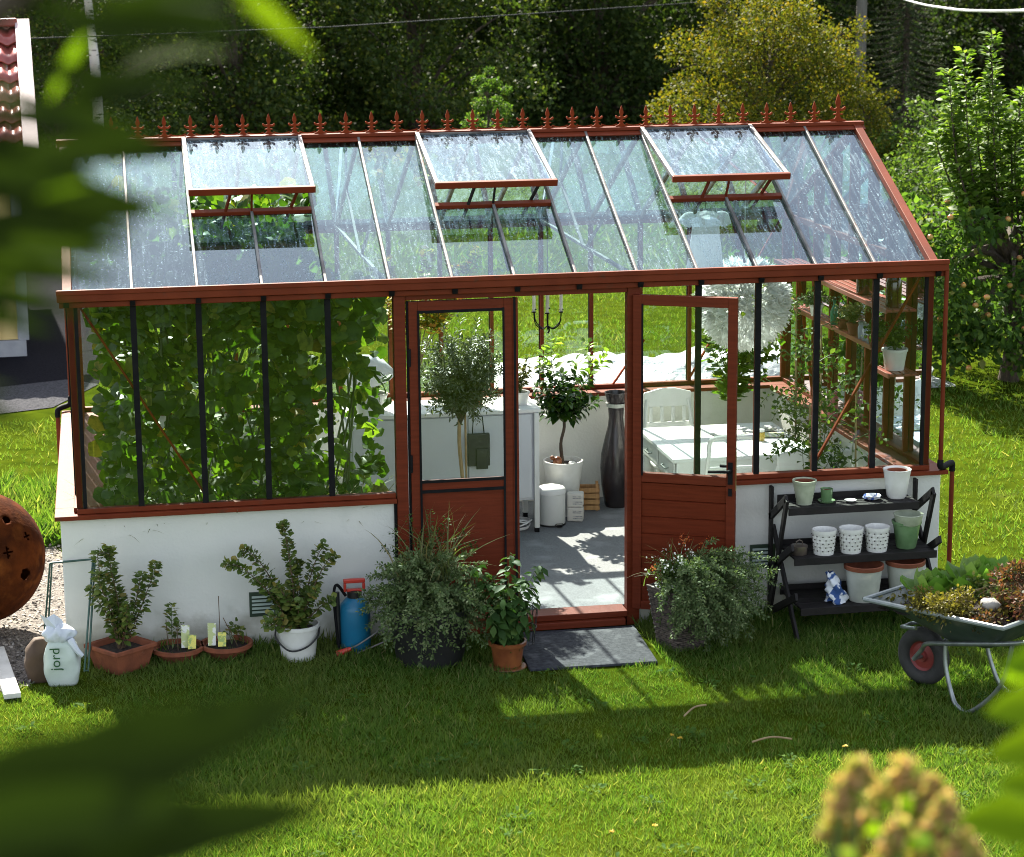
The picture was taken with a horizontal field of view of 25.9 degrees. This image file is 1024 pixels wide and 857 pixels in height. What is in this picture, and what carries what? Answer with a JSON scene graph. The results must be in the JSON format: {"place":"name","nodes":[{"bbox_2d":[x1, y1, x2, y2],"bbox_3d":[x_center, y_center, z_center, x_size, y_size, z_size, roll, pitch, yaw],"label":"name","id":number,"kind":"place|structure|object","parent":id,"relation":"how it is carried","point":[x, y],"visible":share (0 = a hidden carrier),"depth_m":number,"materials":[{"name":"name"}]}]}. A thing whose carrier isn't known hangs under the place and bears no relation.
{"place":"outdoors","nodes":[
{"label":"outdoors","id":0,"kind":"place"},
{"bbox_2d":[0,466,61,546],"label":"grass","id":1,"kind":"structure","parent":0,"point":[34,498],"depth_m":15.90,"materials":[{"name":"green plant"}]},
{"bbox_2d":[0,543,65,690],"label":"gravel path","id":2,"kind":"structure","parent":0,"point":[57,593],"depth_m":13.49,"materials":[{"name":"beige gravel"}]},
{"bbox_2d":[0,646,20,698],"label":"plank","id":3,"kind":"object","parent":2,"relation":"on","point":[9,687],"visible":1,"depth_m":12.21,"materials":[{"name":"white wood"}]},
{"bbox_2d":[0,495,44,619],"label":"rusty fire globe","id":4,"kind":"object","parent":2,"relation":"on","point":[22,556],"visible":1,"depth_m":12.91,"materials":[{"name":"metal"}]},
{"bbox_2d":[24,636,47,682],"bbox_3d":[-2.611,1.275,12.313,0.176,0.240,0.155,-5,13,-20],"label":"paper sack","id":5,"kind":"object","parent":2,"relation":"on","point":[34,656],"visible":0.72,"depth_m":12.25,"materials":[{"name":"brown paper"}]},
{"bbox_2d":[44,558,95,671],"bbox_3d":[-2.466,1.019,12.586,0.200,0.588,0.520,-10,15,-37],"label":"garden hoop","id":6,"kind":"object","parent":2,"relation":"on","point":[49,592],"visible":0.66,"depth_m":12.50,"materials":[{"name":"green metal"}]},
{"bbox_2d":[0,379,96,412],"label":"gravel verge","id":7,"kind":"structure","parent":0,"point":[34,396],"depth_m":20.18,"materials":[{"name":"grey gravel"}]},
{"bbox_2d":[0,203,102,385],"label":"drive","id":8,"kind":"structure","parent":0,"point":[44,359],"depth_m":22.29,"materials":[{"name":"grey asphalt"}]},
{"bbox_2d":[0,0,314,430],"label":"leafy branch","id":9,"kind":"object","parent":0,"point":[66,205],"visible":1,"depth_m":1.08,"materials":[{"name":"green plant"}]},
{"bbox_2d":[31,0,716,38],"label":"overhead wire","id":10,"kind":"object","parent":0,"point":[422,20],"visible":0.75,"depth_m":29.11,"materials":[{"name":"black metal"}]},
{"bbox_2d":[0,101,1023,856],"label":"lawn","id":11,"kind":"structure","parent":0,"point":[38,415],"depth_m":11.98,"materials":[{"name":"green plant"}]},
{"bbox_2d":[0,18,37,356],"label":"shed","id":12,"kind":"structure","parent":11,"relation":"on","point":[15,53],"depth_m":22.86,"materials":[{"name":"red tile"}]},
{"bbox_2d":[40,614,83,686],"bbox_3d":[-2.470,1.211,12.226,0.237,0.400,0.152,-2,12,-6],"label":"compost sack","id":13,"kind":"object","parent":11,"relation":"on","point":[63,654],"visible":1,"depth_m":12.18,"materials":[{"name":"white plastic"}]},
{"bbox_2d":[10,0,228,205],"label":"broadleaf tree","id":14,"kind":"object","parent":11,"relation":"on","point":[56,50],"visible":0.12,"depth_m":36.04,"materials":[{"name":"green plant"}]},
{"bbox_2d":[84,543,163,675],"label":"potted shrub","id":15,"kind":"object","parent":11,"relation":"on","point":[121,648],"visible":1,"depth_m":12.43,"materials":[{"name":"green plant"}]},
{"bbox_2d":[0,692,341,856],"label":"branch","id":16,"kind":"object","parent":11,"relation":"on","point":[96,788],"visible":1,"depth_m":0.80,"materials":[{"name":"green plant"}]},
{"bbox_2d":[152,602,203,663],"bbox_3d":[-1.900,1.149,12.622,0.300,0.343,0.300,-3,12,-10],"label":"seedling bowl","id":17,"kind":"object","parent":11,"relation":"on","point":[187,641],"visible":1,"depth_m":12.61,"materials":[{"name":"ceramic"}]},
{"bbox_2d":[22,0,343,135],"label":"broadleaf tree","id":18,"kind":"object","parent":11,"relation":"on","point":[210,74],"visible":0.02,"depth_m":40.92,"materials":[{"name":"green plant"}]},
{"bbox_2d":[66,0,376,136],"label":"broadleaf tree","id":19,"kind":"object","parent":11,"relation":"on","point":[265,93],"visible":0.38,"depth_m":38.80,"materials":[{"name":"green plant"}]},
{"bbox_2d":[200,596,252,661],"bbox_3d":[-1.632,1.126,12.678,0.300,0.360,0.300,-3,12,-10],"label":"seedling bowl","id":20,"kind":"object","parent":11,"relation":"on","point":[217,646],"visible":0.99,"depth_m":12.66,"materials":[{"name":"ceramic"}]},
{"bbox_2d":[220,519,340,662],"bbox_3d":[-1.299,0.913,12.549,0.675,0.825,0.305,-4,13,-18],"label":"potted shrub","id":21,"kind":"object","parent":11,"relation":"on","point":[295,624],"visible":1,"depth_m":12.55,"materials":[{"name":"green plant"}]},
{"bbox_2d":[179,0,475,131],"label":"broadleaf tree","id":22,"kind":"object","parent":11,"relation":"on","point":[321,100],"visible":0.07,"depth_m":43.28,"materials":[{"name":"green plant"}]},
{"bbox_2d":[332,578,391,655],"bbox_3d":[-0.861,1.071,12.739,0.330,0.428,0.225,-3,12,-10],"label":"pressure sprayer","id":23,"kind":"object","parent":11,"relation":"on","point":[350,623],"visible":0.87,"depth_m":12.70,"materials":[{"name":"blue plastic"}]},
{"bbox_2d":[289,0,564,132],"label":"broadleaf tree","id":24,"kind":"object","parent":11,"relation":"on","point":[409,104],"visible":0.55,"depth_m":41.45,"materials":[{"name":"green plant"}]},
{"bbox_2d":[354,500,510,669],"bbox_3d":[-0.439,0.859,12.477,0.904,0.947,0.884,-3,12,-10],"label":"planter","id":25,"kind":"object","parent":11,"relation":"on","point":[428,621],"visible":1,"depth_m":12.40,"materials":[{"name":"black plastic"}]},
{"bbox_2d":[459,65,513,129],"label":"pale bush","id":26,"kind":"object","parent":11,"relation":"on","point":[486,87],"visible":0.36,"depth_m":33.52,"materials":[{"name":"green plant"}]},
{"bbox_2d":[54,94,954,658],"bbox_3d":[-0.195,-0.498,14.098,5.418,3.108,3.356,-3,12,-10],"label":"greenhouse","id":27,"kind":"object","parent":11,"relation":"on","point":[826,194],"visible":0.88,"depth_m":13.26,"materials":[{"name":"red paint"}]},
{"bbox_2d":[407,297,519,615],"bbox_3d":[-0.278,0.184,12.850,0.642,1.884,0.065,-3,12,-10],"label":"door","id":28,"kind":"structure","parent":27,"relation":"in","point":[493,498],"depth_m":12.88,"materials":[{"name":"paint"}]},
{"bbox_2d":[531,158,563,333],"bbox_3d":[0.224,-1.157,14.123,0.223,1.123,0.227,-3,12,-10],"label":"candle chandelier","id":29,"kind":"object","parent":27,"relation":"hanging from","point":[533,311],"visible":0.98,"depth_m":14.15,"materials":[{"name":"black metal"}]},
{"bbox_2d":[632,294,738,612],"bbox_3d":[1.002,0.160,12.920,0.609,1.879,0.160,3,13,15],"label":"door","id":30,"kind":"structure","parent":27,"relation":"in","point":[666,506],"depth_m":12.96,"materials":[{"name":"paint"}]},
{"bbox_2d":[679,193,730,267],"bbox_3d":[1.234,-1.273,14.186,0.368,0.500,0.107,-3,12,-10],"label":"hanging dress","id":31,"kind":"object","parent":27,"relation":"hanging from","point":[707,231],"visible":0.91,"depth_m":14.16,"materials":[{"name":"white fabric"}]},
{"bbox_2d":[702,137,793,352],"bbox_3d":[1.505,-1.187,14.410,0.662,1.417,0.665,-3,12,-10],"label":"petal lamp","id":32,"kind":"object","parent":27,"relation":"hanging from","point":[776,313],"visible":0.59,"depth_m":14.33,"materials":[{"name":"white paint"}]},
{"bbox_2d":[792,286,835,315],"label":"trailing plant","id":33,"kind":"object","parent":27,"relation":"on","point":[810,300],"visible":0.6,"depth_m":14.86,"materials":[{"name":"green plant"}]},
{"bbox_2d":[838,301,871,335],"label":"trailing plant","id":34,"kind":"object","parent":27,"relation":"on","point":[851,313],"visible":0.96,"depth_m":14.12,"materials":[{"name":"green plant"}]},
{"bbox_2d":[879,317,917,370],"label":"potted geranium","id":35,"kind":"object","parent":27,"relation":"on","point":[894,353],"visible":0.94,"depth_m":13.37,"materials":[{"name":"white ceramic"}]},
{"bbox_2d":[470,553,547,672],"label":"pepper plant","id":36,"kind":"object","parent":11,"relation":"on","point":[507,641],"visible":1,"depth_m":12.37,"materials":[{"name":"green plant"}]},
{"bbox_2d":[15,648,1018,856],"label":"clover","id":37,"kind":"object","parent":11,"relation":"on","point":[643,738],"visible":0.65,"depth_m":11.04,"materials":[{"name":"green plant"}]},
{"bbox_2d":[420,0,678,127],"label":"broadleaf tree","id":38,"kind":"object","parent":11,"relation":"on","point":[476,23],"visible":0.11,"depth_m":47.40,"materials":[{"name":"green plant"}]},
{"bbox_2d":[522,625,657,670],"bbox_3d":[0.412,1.260,12.769,0.760,0.016,0.690,-3,12,-10],"label":"stone slab","id":39,"kind":"object","parent":11,"relation":"on","point":[600,647],"visible":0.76,"depth_m":12.72,"materials":[{"name":"stone"}]},
{"bbox_2d":[461,0,749,127],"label":"broadleaf tree","id":40,"kind":"object","parent":11,"relation":"on","point":[612,102],"visible":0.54,"depth_m":45.91,"materials":[{"name":"green plant"}]},
{"bbox_2d":[627,533,782,653],"bbox_3d":[1.067,0.927,12.722,0.832,0.685,0.759,6,14,28],"label":"wicker planter","id":41,"kind":"object","parent":11,"relation":"on","point":[692,597],"visible":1,"depth_m":12.60,"materials":[{"name":"wicker"}]},
{"bbox_2d":[566,0,852,121],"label":"broadleaf tree","id":42,"kind":"object","parent":11,"relation":"on","point":[677,14],"visible":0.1,"depth_m":49.69,"materials":[{"name":"green plant"}]},
{"bbox_2d":[494,342,955,387],"bbox_3d":[1.864,-0.643,20.835,4.300,0.282,1.660,-1,12,-2],"label":"sheeted heap","id":43,"kind":"object","parent":11,"relation":"on","point":[667,366],"visible":0.24,"depth_m":20.46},
{"bbox_2d":[643,0,882,228],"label":"golden tree","id":44,"kind":"object","parent":11,"relation":"on","point":[768,48],"visible":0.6,"depth_m":30.75,"materials":[{"name":"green plant"}]},
{"bbox_2d":[733,0,901,119],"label":"spruce tree","id":45,"kind":"object","parent":11,"relation":"on","point":[867,42],"visible":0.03,"depth_m":51.51,"materials":[{"name":"green plant"}]},
{"bbox_2d":[767,478,941,640],"bbox_3d":[2.042,0.771,13.118,0.937,0.844,0.576,-3,12,-10],"label":"plant rack","id":46,"kind":"object","parent":11,"relation":"on","point":[807,599],"visible":0.71,"depth_m":13.06,"materials":[{"name":"black wood"}]},
{"bbox_2d":[792,477,816,504],"bbox_3d":[1.717,0.371,13.058,0.144,0.144,0.144,8,15,33],"label":"flower pot","id":47,"kind":"object","parent":46,"relation":"on","point":[804,488],"visible":1,"depth_m":13.02,"materials":[{"name":"ceramic"}]},
{"bbox_2d":[811,526,836,555],"bbox_3d":[1.824,0.659,13.005,0.152,0.148,0.152,11,17,42],"label":"lattice pot","id":48,"kind":"object","parent":46,"relation":"on","point":[824,539],"visible":1,"depth_m":12.96,"materials":[{"name":"white ceramic"}]},
{"bbox_2d":[824,570,848,604],"bbox_3d":[1.904,0.924,13.009,0.161,0.196,0.151,-3,12,-10],"label":"patterned cloth","id":49,"kind":"object","parent":46,"relation":"on","point":[836,594],"visible":1,"depth_m":12.98,"materials":[{"name":"fabric"}]},
{"bbox_2d":[838,524,863,553],"bbox_3d":[1.986,0.651,13.034,0.152,0.148,0.152,-12,17,-43],"label":"lattice pot","id":50,"kind":"object","parent":46,"relation":"on","point":[851,536],"visible":1,"depth_m":12.99,"materials":[{"name":"white ceramic"}]},
{"bbox_2d":[844,561,883,602],"bbox_3d":[2.061,0.896,13.038,0.236,0.219,0.236,-5,13,-20],"label":"grey glazed pot","id":51,"kind":"object","parent":46,"relation":"on","point":[863,579],"visible":0.87,"depth_m":12.96,"materials":[{"name":"ceramic"}]},
{"bbox_2d":[864,523,889,552],"bbox_3d":[2.144,0.643,13.062,0.152,0.148,0.152,-10,16,-38],"label":"lattice pot","id":52,"kind":"object","parent":46,"relation":"on","point":[877,537],"visible":1,"depth_m":13.02,"materials":[{"name":"white ceramic"}]},
{"bbox_2d":[883,465,911,498],"bbox_3d":[2.281,0.322,13.185,0.170,0.175,0.170,0,12,1],"label":"tall white pot","id":53,"kind":"object","parent":46,"relation":"on","point":[896,477],"visible":1,"depth_m":13.14,"materials":[{"name":"ceramic"}]},
{"bbox_2d":[885,558,925,588],"bbox_3d":[2.319,0.876,13.124,0.236,0.219,0.236,-4,13,-14],"label":"grey glazed pot","id":54,"kind":"object","parent":46,"relation":"on","point":[897,569],"visible":0.44,"depth_m":13.04,"materials":[{"name":"ceramic"}]},
{"bbox_2d":[891,518,921,549],"bbox_3d":[2.327,0.620,13.123,0.180,0.165,0.180,8,15,34],"label":"green pot","id":55,"kind":"object","parent":46,"relation":"on","point":[906,537],"visible":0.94,"depth_m":13.07,"materials":[{"name":"ceramic"}]},
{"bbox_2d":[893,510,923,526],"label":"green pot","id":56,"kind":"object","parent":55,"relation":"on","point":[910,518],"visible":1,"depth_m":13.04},
{"bbox_2d":[854,0,866,120],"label":"utility pole","id":57,"kind":"object","parent":11,"relation":"on","point":[861,8],"depth_m":46.70,"materials":[{"name":"grey wood"}]},
{"bbox_2d":[809,86,922,180],"bbox_3d":[4.972,-3.672,30.758,1.518,2.136,1.625,-9,15,-33],"label":"yellowing bush","id":58,"kind":"object","parent":11,"relation":"on","point":[875,114],"visible":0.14,"depth_m":30.45,"materials":[{"name":"green plant"}]},
{"bbox_2d":[761,0,1019,109],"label":"broadleaf tree","id":59,"kind":"object","parent":11,"relation":"on","point":[871,3],"visible":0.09,"depth_m":54.45,"materials":[{"name":"green plant"}]},
{"bbox_2d":[853,0,951,142],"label":"spruce tree","id":60,"kind":"object","parent":11,"relation":"on","point":[906,31],"visible":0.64,"depth_m":44.87,"materials":[{"name":"green plant"}]},
{"bbox_2d":[813,647,1023,856],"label":"hydrangea","id":61,"kind":"object","parent":11,"relation":"on","point":[926,799],"visible":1,"depth_m":2.04,"materials":[{"name":"yellow plant"}]},
{"bbox_2d":[881,149,986,298],"bbox_3d":[4.766,-2.226,25.249,2.052,1.819,2.301,-3,12,-10],"label":"garden bush","id":62,"kind":"object","parent":11,"relation":"on","point":[902,182],"visible":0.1,"depth_m":24.85,"materials":[{"name":"green plant"}]},
{"bbox_2d":[862,584,1023,712],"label":"wheelbarrow","id":63,"kind":"object","parent":11,"relation":"on","point":[923,653],"visible":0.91,"depth_m":11.80,"materials":[{"name":"metal"}]},
{"bbox_2d":[877,587,1021,625],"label":"garden soil","id":64,"kind":"structure","parent":63,"relation":"in","point":[1008,620],"depth_m":11.63,"materials":[{"name":"brown soil"}]},
{"bbox_2d":[900,567,964,596],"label":"cabbage plant","id":65,"kind":"object","parent":64,"relation":"on","point":[936,579],"visible":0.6,"depth_m":11.95,"materials":[{"name":"green plant"}]},
{"bbox_2d":[904,584,978,631],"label":"weed clump","id":66,"kind":"object","parent":64,"relation":"on","point":[946,604],"visible":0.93,"depth_m":11.60,"materials":[{"name":"plant"}]},
{"bbox_2d":[945,554,1014,590],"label":"cabbage plant","id":67,"kind":"object","parent":64,"relation":"on","point":[982,564],"visible":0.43,"depth_m":11.96,"materials":[{"name":"green plant"}]},
{"bbox_2d":[964,570,1015,612],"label":"weed clump","id":68,"kind":"object","parent":64,"relation":"on","point":[981,592],"visible":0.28,"depth_m":11.77,"materials":[{"name":"green plant"}]},
{"bbox_2d":[968,557,1023,633],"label":"weed clump","id":69,"kind":"object","parent":64,"relation":"on","point":[1015,575],"visible":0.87,"depth_m":11.57,"materials":[{"name":"brown plant"}]},
{"bbox_2d":[868,0,1023,121],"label":"spruce tree","id":70,"kind":"object","parent":11,"relation":"on","point":[923,63],"visible":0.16,"depth_m":51.20,"materials":[{"name":"green plant"}]},
{"bbox_2d":[870,95,1023,217],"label":"garden bush","id":71,"kind":"object","parent":11,"relation":"on","point":[919,153],"visible":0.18,"depth_m":29.64,"materials":[{"name":"green plant"}]},
{"bbox_2d":[872,0,1023,128],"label":"broadleaf tree","id":72,"kind":"object","parent":11,"relation":"on","point":[964,29],"visible":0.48,"depth_m":49.03,"materials":[{"name":"green plant"}]},
{"bbox_2d":[900,28,1023,382],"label":"apple tree","id":73,"kind":"object","parent":11,"relation":"on","point":[979,210],"visible":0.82,"depth_m":19.61,"materials":[{"name":"green plant"}]},
{"bbox_2d":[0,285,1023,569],"bbox_3d":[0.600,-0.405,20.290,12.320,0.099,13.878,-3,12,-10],"label":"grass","id":74,"kind":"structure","parent":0,"point":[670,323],"depth_m":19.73,"materials":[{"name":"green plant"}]},
{"bbox_2d":[409,497,623,608],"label":"floor","id":75,"kind":"structure","parent":0,"point":[582,562],"depth_m":14.38,"materials":[{"name":"grey stone"}]},
{"bbox_2d":[79,228,208,505],"bbox_3d":[-2.130,-0.012,13.052,0.741,2.277,1.030,-3,12,-10],"label":"climbing plant","id":76,"kind":"object","parent":75,"relation":"on","point":[159,389],"visible":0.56,"depth_m":12.72,"materials":[{"name":"green plant"}]},
{"bbox_2d":[103,175,319,503],"bbox_3d":[-1.941,-0.396,14.313,1.415,2.493,1.609,-3,12,-10],"label":"climbing plant","id":77,"kind":"object","parent":75,"relation":"on","point":[176,200],"visible":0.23,"depth_m":13.69,"materials":[{"name":"green plant"}]},
{"bbox_2d":[158,221,325,501],"bbox_3d":[-1.602,-0.058,13.208,0.956,2.292,1.094,-3,12,-10],"label":"climbing plant","id":78,"kind":"object","parent":75,"relation":"on","point":[228,321],"visible":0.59,"depth_m":12.89,"materials":[{"name":"green plant"}]},
{"bbox_2d":[255,256,391,497],"bbox_3d":[-1.136,0.005,13.403,0.836,2.078,0.921,-3,12,-10],"label":"climbing plant","id":79,"kind":"object","parent":75,"relation":"on","point":[356,329],"visible":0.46,"depth_m":13.10,"materials":[{"name":"green plant"}]},
{"bbox_2d":[342,396,540,531],"bbox_3d":[-0.482,0.267,15.062,1.297,0.850,0.467,-3,12,-10],"label":"table","id":80,"kind":"object","parent":75,"relation":"on","point":[440,459],"visible":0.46,"depth_m":14.84,"materials":[{"name":"white paint"}]},
{"bbox_2d":[344,355,392,416],"bbox_3d":[-0.978,-0.288,14.684,0.408,0.402,0.220,-3,12,-10],"label":"white bundle","id":81,"kind":"object","parent":80,"relation":"on","point":[383,367],"visible":0.28,"depth_m":14.62,"materials":[{"name":"fabric"}]},
{"bbox_2d":[467,416,489,468],"bbox_3d":[-0.223,0.096,14.794,0.150,0.352,0.044,-3,12,-10],"label":"hanging bag","id":82,"kind":"object","parent":80,"relation":"hanging from","point":[478,450],"visible":0.96,"depth_m":14.79,"materials":[{"name":"green fabric"}]},
{"bbox_2d":[501,356,535,405],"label":"potted herb","id":83,"kind":"object","parent":80,"relation":"on","point":[523,394],"visible":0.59,"depth_m":14.97,"materials":[{"name":"plant"}]},
{"bbox_2d":[420,312,502,477],"bbox_3d":[-0.323,0.066,14.100,0.621,1.646,0.635,-3,12,-10],"label":"olive tree","id":84,"kind":"object","parent":75,"relation":"on","point":[457,386],"visible":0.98,"depth_m":13.92,"materials":[{"name":"green plant"}]},
{"bbox_2d":[540,484,565,527],"bbox_3d":[0.273,0.523,15.207,0.194,0.276,0.222,-3,12,-10],"label":"pedal bin","id":85,"kind":"object","parent":75,"relation":"on","point":[552,505],"visible":0.91,"depth_m":15.14,"materials":[{"name":"white metal"}]},
{"bbox_2d":[531,334,612,516],"bbox_3d":[0.400,-0.024,15.379,0.610,1.268,0.376,-3,12,-10],"label":"citrus tree","id":86,"kind":"object","parent":75,"relation":"on","point":[567,402],"visible":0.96,"depth_m":15.32,"materials":[{"name":"green plant"}]},
{"bbox_2d":[579,481,599,510],"bbox_3d":[0.530,0.471,15.633,0.170,0.190,0.124,0,12,2],"label":"wooden crate","id":87,"kind":"object","parent":75,"relation":"on","point":[591,496],"visible":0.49,"depth_m":15.58,"materials":[{"name":"brown wood"}]},
{"bbox_2d":[600,390,624,507],"bbox_3d":[0.732,0.145,15.643,0.224,0.820,0.224,-3,12,-10],"label":"bottle vase","id":88,"kind":"object","parent":75,"relation":"on","point":[612,467],"visible":0.89,"depth_m":15.57,"materials":[{"name":"grey ceramic"}]},
{"bbox_2d":[643,387,692,471],"bbox_3d":[1.128,0.168,15.480,0.380,0.842,0.415,-3,12,-10],"label":"chair","id":89,"kind":"object","parent":75,"relation":"on","point":[672,397],"visible":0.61,"depth_m":15.60,"materials":[{"name":"white paint"}]},
{"bbox_2d":[643,422,808,474],"bbox_3d":[1.404,0.404,14.769,0.959,0.672,0.970,-3,12,-10],"label":"table","id":90,"kind":"object","parent":75,"relation":"on","point":[668,449],"visible":0.54,"depth_m":14.54,"materials":[{"name":"white paint"}]},
{"bbox_2d":[704,434,752,474],"bbox_3d":[1.348,0.431,14.143,0.380,0.889,0.425,-3,12,-10],"label":"chair","id":91,"kind":"object","parent":75,"relation":"on","point":[717,438],"visible":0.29,"depth_m":13.87,"materials":[{"name":"white paint"}]},
{"bbox_2d":[690,246,784,400],"bbox_3d":[1.585,-0.376,15.640,0.657,1.826,0.424,-3,12,-10],"label":"vine","id":92,"kind":"object","parent":75,"relation":"on","point":[745,361],"visible":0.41,"depth_m":15.61,"materials":[{"name":"green plant"}]},
{"bbox_2d":[760,292,811,444],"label":"tomato plant","id":93,"kind":"object","parent":75,"relation":"on","point":[793,391],"visible":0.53,"depth_m":15.14,"materials":[{"name":"green plant"}]},
{"bbox_2d":[775,448,829,470],"bbox_3d":[1.796,0.468,14.209,0.380,0.782,0.415,-3,12,-10],"label":"chair","id":94,"kind":"object","parent":75,"relation":"on","point":[785,461],"visible":0.28,"depth_m":13.93,"materials":[{"name":"white paint"}]},
{"bbox_2d":[763,402,843,469],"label":"tomato plant","id":95,"kind":"object","parent":75,"relation":"on","point":[796,429],"visible":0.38,"depth_m":13.71,"materials":[{"name":"green plant"}]},
{"bbox_2d":[780,347,851,467],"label":"tomato plant","id":96,"kind":"object","parent":75,"relation":"on","point":[823,406],"visible":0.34,"depth_m":14.08,"materials":[{"name":"green plant"}]},
{"bbox_2d":[783,314,848,468],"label":"tomato plant","id":97,"kind":"object","parent":75,"relation":"on","point":[827,349],"visible":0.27,"depth_m":14.51,"materials":[{"name":"green plant"}]},
{"bbox_2d":[819,369,892,468],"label":"tomato plant","id":98,"kind":"object","parent":75,"relation":"on","point":[843,383],"visible":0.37,"depth_m":13.64,"materials":[{"name":"green plant"}]},
{"bbox_2d":[97,109,1023,279],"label":"grass","id":99,"kind":"structure","parent":0,"point":[496,264],"depth_m":29.62,"materials":[{"name":"green plant"}]},
{"bbox_2d":[885,259,901,307],"bbox_3d":[2.292,-0.873,13.347,0.096,0.290,0.096,-3,12,-10],"label":"bottle","id":100,"kind":"object","parent":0,"point":[893,298],"visible":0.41,"depth_m":13.32,"materials":[{"name":"green glass"}]},
{"bbox_2d":[905,0,1023,12],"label":"overhead cable","id":101,"kind":"object","parent":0,"point":[983,10],"visible":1,"depth_m":18.05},
{"bbox_3d":[-1.549,0.863,13.128,1.655,0.518,0.405,-3,12,-10],"label":"planting bed","id":102,"kind":"object","parent":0,"visible":0},
{"bbox_2d":[63,466,399,544],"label":"bed greens","id":103,"kind":"object","parent":102,"relation":"on","point":[352,491],"visible":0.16,"depth_m":13.09,"materials":[{"name":"green plant"}]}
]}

